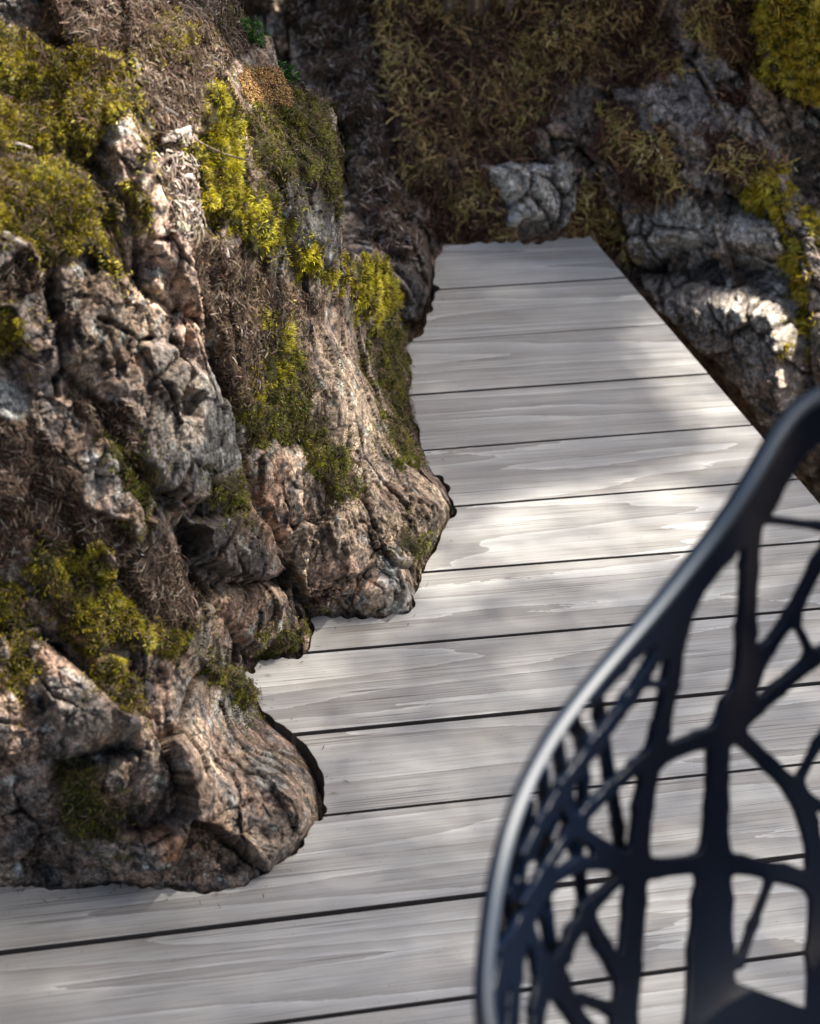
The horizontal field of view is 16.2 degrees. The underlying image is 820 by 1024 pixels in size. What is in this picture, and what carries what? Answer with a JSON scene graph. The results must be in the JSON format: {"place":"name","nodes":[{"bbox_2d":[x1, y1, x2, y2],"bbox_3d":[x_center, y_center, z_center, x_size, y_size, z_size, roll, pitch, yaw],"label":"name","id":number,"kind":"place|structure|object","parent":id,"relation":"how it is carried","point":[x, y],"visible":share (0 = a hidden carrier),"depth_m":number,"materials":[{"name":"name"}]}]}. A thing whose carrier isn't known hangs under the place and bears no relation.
{"place":"outdoors","nodes":[
{"label":"outdoors","id":0,"kind":"place"},
{"bbox_2d":[238,0,819,503],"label":"bedrock bank","id":1,"kind":"structure","parent":0,"point":[790,124],"depth_m":3.95,"materials":[{"name":"grey stone"}]},
{"bbox_2d":[343,127,433,329],"bbox_3d":[-0.016,-0.355,3.866,0.132,0.206,0.444,-1,30,-12],"label":"gully rock","id":2,"kind":"object","parent":1,"relation":"on","point":[413,310],"visible":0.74,"depth_m":3.79,"materials":[{"name":"grey stone"}]},
{"bbox_2d":[0,0,788,850],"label":"forest litter","id":3,"kind":"object","parent":1,"relation":"on","point":[180,198],"visible":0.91,"depth_m":2.72,"materials":[{"name":"plant"}]},
{"bbox_2d":[160,125,191,142],"bbox_3d":[-0.209,-0.339,2.576,0.033,0.010,0.008,-13,34,-30],"label":"wood chip","id":4,"kind":"object","parent":3,"relation":"on","point":[186,130],"visible":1,"depth_m":2.58,"materials":[{"name":"beige wood"}]},
{"bbox_2d":[479,157,580,233],"bbox_3d":[0.172,-0.426,3.970,0.174,0.158,0.177,-4,30,-17],"label":"grey boulder","id":5,"kind":"object","parent":1,"relation":"on","point":[540,194],"visible":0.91,"depth_m":3.90,"materials":[{"name":"grey stone"}]},
{"bbox_2d":[363,0,801,274],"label":"feather moss","id":6,"kind":"object","parent":1,"relation":"on","point":[583,18],"visible":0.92,"depth_m":3.94,"materials":[{"name":"brown plant"}]},
{"bbox_2d":[622,194,789,275],"bbox_3d":[0.405,-0.369,3.986,0.304,0.168,0.142,22,33,27],"label":"rock ledge","id":7,"kind":"object","parent":1,"relation":"on","point":[756,243],"visible":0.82,"depth_m":3.94,"materials":[{"name":"grey stone"}]},
{"bbox_2d":[630,0,791,195],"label":"rock","id":8,"kind":"object","parent":1,"relation":"on","point":[680,106],"visible":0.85,"depth_m":3.88,"materials":[{"name":"grey stone"}]},
{"bbox_2d":[639,272,811,427],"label":"sunlit slab","id":9,"kind":"structure","parent":1,"relation":"on","point":[731,331],"depth_m":3.87,"materials":[{"name":"grey stone"}]},
{"bbox_2d":[722,0,819,365],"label":"golden moss","id":10,"kind":"object","parent":1,"relation":"on","point":[762,16],"visible":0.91,"depth_m":3.80,"materials":[{"name":"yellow plant"}]},
{"bbox_2d":[753,0,819,112],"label":"mossy rock","id":11,"kind":"object","parent":1,"relation":"on","point":[775,69],"visible":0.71,"depth_m":3.75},
{"bbox_2d":[758,181,819,384],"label":"steep rock","id":12,"kind":"object","parent":1,"relation":"on","point":[810,248],"visible":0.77,"depth_m":3.86,"materials":[{"name":"grey stone"}]},
{"label":"ground","id":13,"kind":"structure","parent":0,"visible":0},
{"bbox_2d":[0,626,321,894],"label":"rock outcrop","id":14,"kind":"object","parent":13,"relation":"on","point":[227,804],"visible":0.88,"depth_m":2.55,"materials":[{"name":"grey stone"}]},
{"bbox_2d":[0,236,819,1023],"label":"wooden deck","id":15,"kind":"structure","parent":13,"relation":"on","point":[590,438],"depth_m":2.89,"materials":[{"name":"grey wood"}]},
{"bbox_2d":[3,270,452,906],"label":"fallen needles","id":16,"kind":"object","parent":15,"relation":"on","point":[291,718],"visible":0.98,"depth_m":2.62,"materials":[{"name":"brown plant"}]},
{"bbox_2d":[473,385,819,1023],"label":"armchair","id":17,"kind":"object","parent":15,"relation":"on","point":[656,633],"visible":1,"depth_m":1.73,"materials":[{"name":"black plastic"}]},
{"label":"bedrock hillside","id":18,"kind":"structure","parent":0,"visible":0},
{"bbox_2d":[0,0,452,680],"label":"rock outcrop","id":19,"kind":"object","parent":18,"relation":"on","point":[48,402],"visible":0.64,"depth_m":2.57,"materials":[{"name":"stone"}]},
{"bbox_2d":[1,231,26,245],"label":"wood chip","id":20,"kind":"object","parent":19,"relation":"on","point":[18,241],"visible":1,"depth_m":2.41,"materials":[{"name":"beige wood"}]},
{"bbox_2d":[12,140,32,149],"bbox_3d":[-0.341,-0.318,2.476,0.030,0.010,0.010,-4,30,-17],"label":"wood chip","id":21,"kind":"object","parent":19,"relation":"on","point":[22,144],"visible":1,"depth_m":2.48,"materials":[{"name":"beige wood"}]},
{"bbox_2d":[10,275,59,382],"bbox_3d":[-0.322,-0.161,2.486,0.070,0.105,0.121,-17,36,-35],"label":"rock slab","id":22,"kind":"object","parent":19,"relation":"on","point":[44,364],"visible":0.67,"depth_m":2.44,"materials":[{"name":"grey stone"}]},
{"bbox_2d":[48,258,246,507],"bbox_3d":[-0.215,-0.091,2.653,0.179,0.376,0.348,26,35,32],"label":"fractured rock","id":23,"kind":"object","parent":19,"relation":"on","point":[136,343],"visible":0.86,"depth_m":2.54,"materials":[{"name":"grey stone"}]},
{"bbox_2d":[99,105,205,329],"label":"rock ridge","id":24,"kind":"object","parent":19,"relation":"on","point":[168,251],"visible":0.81,"depth_m":2.52,"materials":[{"name":"beige stone"}]},
{"bbox_2d":[149,92,177,116],"bbox_3d":[-0.223,-0.366,2.572,0.038,0.016,0.006,18,31,21],"label":"wood chip","id":25,"kind":"object","parent":19,"relation":"on","point":[171,111],"visible":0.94,"depth_m":2.57,"materials":[{"name":"brown wood"}]},
{"bbox_2d":[156,152,177,166],"bbox_3d":[-0.222,-0.312,2.570,0.035,0.014,0.005,-20,38,-38],"label":"wood chip","id":26,"kind":"object","parent":19,"relation":"on","point":[160,163],"visible":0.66,"depth_m":2.57,"materials":[{"name":"beige wood"}]},
{"bbox_2d":[175,173,192,178],"bbox_3d":[-0.208,-0.303,2.589,0.024,0.007,0.010,-4,30,-17],"label":"wood chip","id":27,"kind":"object","parent":19,"relation":"on","point":[188,175],"visible":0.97,"depth_m":2.59,"materials":[{"name":"beige wood"}]},
{"bbox_2d":[0,3,402,739],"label":"olive moss","id":28,"kind":"object","parent":19,"relation":"on","point":[14,229],"visible":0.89,"depth_m":2.51,"materials":[{"name":"green plant"}]},
{"bbox_2d":[222,239,229,257],"bbox_3d":[-0.173,-0.246,2.675,0.009,0.016,0.018,-4,30,-17],"label":"wood chip","id":29,"kind":"object","parent":19,"relation":"on","point":[227,252],"visible":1,"depth_m":2.67,"materials":[{"name":"beige wood"}]},
{"bbox_2d":[175,510,285,585],"bbox_3d":[-0.164,0.045,2.817,0.064,0.230,0.293,13,30,14],"label":"rock block","id":30,"kind":"object","parent":19,"relation":"on","point":[242,552],"visible":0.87,"depth_m":2.72,"materials":[{"name":"grey stone"}]},
{"bbox_2d":[42,0,448,876],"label":"dark moss","id":31,"kind":"object","parent":19,"relation":"on","point":[408,458],"visible":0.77,"depth_m":2.87,"materials":[{"name":"green plant"}]},
{"bbox_2d":[197,578,310,660],"bbox_3d":[-0.158,0.099,2.884,0.061,0.203,0.303,17,31,19],"label":"rock","id":32,"kind":"object","parent":19,"relation":"on","point":[261,603],"visible":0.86,"depth_m":2.88,"materials":[{"name":"grey stone"}]},
{"bbox_2d":[238,15,270,48],"bbox_3d":[-0.161,-0.479,2.873,0.042,0.035,0.031,-4,30,-17],"label":"green sprig","id":33,"kind":"object","parent":19,"relation":"on","point":[253,37],"visible":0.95,"depth_m":2.88,"materials":[{"name":"green plant"}]},
{"bbox_2d":[236,63,292,109],"bbox_3d":[-0.142,-0.420,2.868,0.049,0.078,0.188,13,30,14],"label":"granular moss","id":34,"kind":"object","parent":19,"relation":"on","point":[253,85],"visible":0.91,"depth_m":2.87,"materials":[{"name":"brown plant"}]},
{"bbox_2d":[278,59,300,81],"bbox_3d":[-0.131,-0.454,2.969,0.038,0.028,0.023,3,29,-4],"label":"green sprig","id":35,"kind":"object","parent":19,"relation":"on","point":[288,70],"visible":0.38,"depth_m":2.97,"materials":[{"name":"green plant"}]},
{"bbox_2d":[175,73,405,421],"bbox_3d":[-0.104,-0.289,3.059,0.105,0.556,0.842,11,29,9],"label":"bright moss","id":36,"kind":"object","parent":19,"relation":"on","point":[231,122],"visible":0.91,"depth_m":2.73,"materials":[{"name":"yellow plant"}]},
{"bbox_2d":[198,140,253,161],"bbox_3d":[-0.171,-0.333,2.652,0.055,0.020,0.005,3,29,-4],"label":"twig","id":37,"kind":"object","parent":36,"relation":"on","point":[218,151],"visible":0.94,"depth_m":2.65,"materials":[{"name":"brown wood"}]},
{"bbox_2d":[262,151,349,283],"bbox_3d":[-0.104,-0.289,2.990,0.060,0.297,0.390,11,29,10],"label":"dark rock","id":38,"kind":"object","parent":19,"relation":"on","point":[329,223],"visible":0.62,"depth_m":2.89,"materials":[{"name":"grey stone"}]},
{"bbox_2d":[242,316,450,611],"bbox_3d":[-0.044,-0.063,3.116,0.166,0.390,0.590,10,29,9],"label":"ridge rock","id":39,"kind":"object","parent":19,"relation":"on","point":[298,508],"visible":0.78,"depth_m":3.01,"materials":[{"name":"stone"}]}
]}

